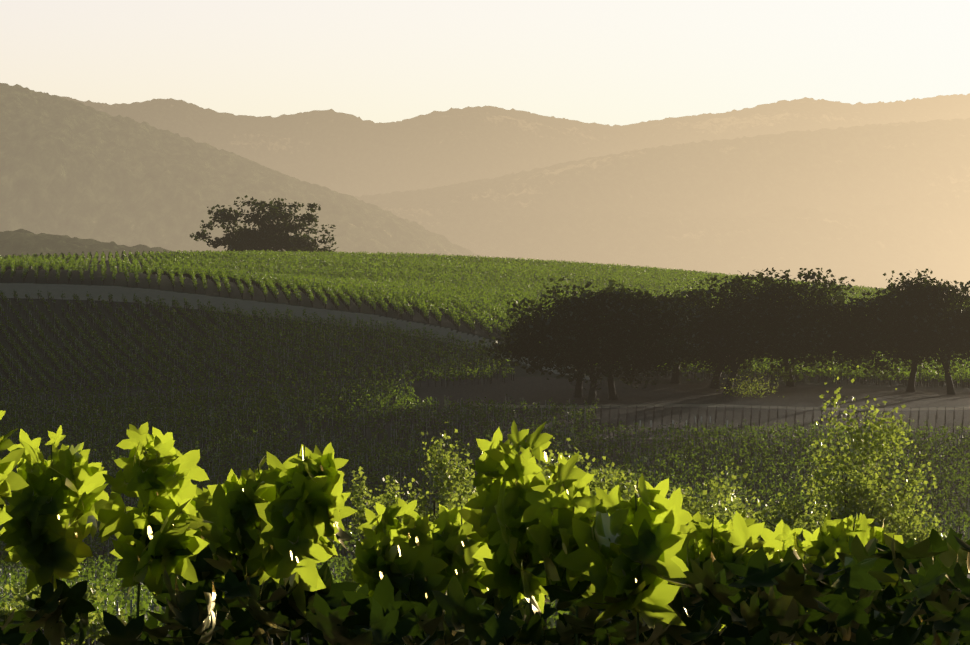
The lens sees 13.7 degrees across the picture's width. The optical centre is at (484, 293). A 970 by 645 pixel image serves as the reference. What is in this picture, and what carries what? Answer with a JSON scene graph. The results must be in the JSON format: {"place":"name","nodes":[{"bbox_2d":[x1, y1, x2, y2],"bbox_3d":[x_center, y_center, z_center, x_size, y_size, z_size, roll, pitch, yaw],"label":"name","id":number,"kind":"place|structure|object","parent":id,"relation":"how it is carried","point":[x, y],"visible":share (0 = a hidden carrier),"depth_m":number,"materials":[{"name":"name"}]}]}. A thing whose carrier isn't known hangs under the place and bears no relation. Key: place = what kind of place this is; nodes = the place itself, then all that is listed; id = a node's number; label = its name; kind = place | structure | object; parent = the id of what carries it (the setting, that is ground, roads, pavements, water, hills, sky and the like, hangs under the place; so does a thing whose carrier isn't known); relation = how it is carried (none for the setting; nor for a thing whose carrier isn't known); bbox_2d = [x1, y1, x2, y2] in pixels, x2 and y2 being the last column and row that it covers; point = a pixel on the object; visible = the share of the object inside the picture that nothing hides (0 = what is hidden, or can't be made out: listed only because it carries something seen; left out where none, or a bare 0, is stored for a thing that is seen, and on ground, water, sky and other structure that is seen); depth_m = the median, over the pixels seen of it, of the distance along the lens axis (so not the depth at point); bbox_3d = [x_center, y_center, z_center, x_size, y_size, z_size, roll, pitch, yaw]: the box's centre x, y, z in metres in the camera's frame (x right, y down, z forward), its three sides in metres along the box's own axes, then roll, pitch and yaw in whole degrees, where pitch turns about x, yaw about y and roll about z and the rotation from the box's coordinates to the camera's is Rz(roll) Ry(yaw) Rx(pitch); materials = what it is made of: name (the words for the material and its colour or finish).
{"place":"outdoors","nodes":[
{"label":"outdoors","id":0,"kind":"place"},
{"bbox_2d":[0,229,182,260],"bbox_3d":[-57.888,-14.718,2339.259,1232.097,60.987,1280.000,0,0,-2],"label":"foothill","id":1,"kind":"structure","parent":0,"point":[19,242],"depth_m":2337.04,"materials":[{"name":"brown"}]},
{"bbox_2d":[0,83,479,256],"bbox_3d":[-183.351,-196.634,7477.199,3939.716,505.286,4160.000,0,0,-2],"label":"ridge","id":2,"kind":"structure","parent":0,"point":[72,169],"depth_m":6949.91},
{"bbox_2d":[0,410,969,644],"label":"grapevines","id":3,"kind":"object","parent":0,"point":[531,518],"depth_m":10.13,"materials":[{"name":"green plant"}]},
{"bbox_2d":[51,445,856,644],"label":"shoots","id":4,"kind":"object","parent":3,"relation":"on","point":[290,625],"visible":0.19,"depth_m":10.21,"materials":[{"name":"green"}]},
{"bbox_2d":[58,452,922,621],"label":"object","id":5,"kind":"object","parent":3,"relation":"on","point":[150,532],"visible":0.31,"depth_m":10.13,"materials":[{"name":"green plant"}]},
{"bbox_2d":[0,260,969,644],"bbox_3d":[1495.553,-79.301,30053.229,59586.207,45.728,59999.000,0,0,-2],"label":"ground","id":6,"kind":"structure","parent":0,"point":[696,398],"depth_m":535.17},
{"bbox_2d":[0,252,969,644],"bbox_3d":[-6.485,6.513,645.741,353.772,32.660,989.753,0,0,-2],"label":"vine posts","id":7,"kind":"object","parent":6,"relation":"on","point":[386,402],"visible":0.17,"depth_m":510.58,"materials":[{"name":"grey"}]},
{"bbox_2d":[640,416,727,429],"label":"fence posts","id":8,"kind":"object","parent":6,"relation":"on","point":[686,422],"visible":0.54,"depth_m":488.86,"materials":[{"name":"wood"}]},
{"bbox_2d":[714,369,787,397],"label":"shrub leaves","id":9,"kind":"object","parent":6,"relation":"on","point":[749,384],"visible":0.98,"depth_m":527.98,"materials":[{"name":"green plant"}]},
{"bbox_2d":[600,405,963,436],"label":"stakes","id":10,"kind":"object","parent":6,"relation":"on","point":[680,416],"visible":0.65,"depth_m":493.65,"materials":[{"name":"brown wood"}]},
{"bbox_2d":[0,0,969,125],"label":"sky","id":11,"kind":"structure","parent":0,"point":[611,62],"materials":[{"name":"white"}]},
{"bbox_2d":[44,92,969,196],"bbox_3d":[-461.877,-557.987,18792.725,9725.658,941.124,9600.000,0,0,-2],"label":"ridge","id":12,"kind":"structure","parent":0,"point":[343,153],"depth_m":18430.77,"materials":[{"name":"beige"}]},
{"bbox_2d":[352,118,969,287],"bbox_3d":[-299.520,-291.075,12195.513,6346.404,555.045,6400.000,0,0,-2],"label":"ridge","id":13,"kind":"structure","parent":0,"point":[867,205],"depth_m":11254.73,"materials":[{"name":"beige"}]}
]}

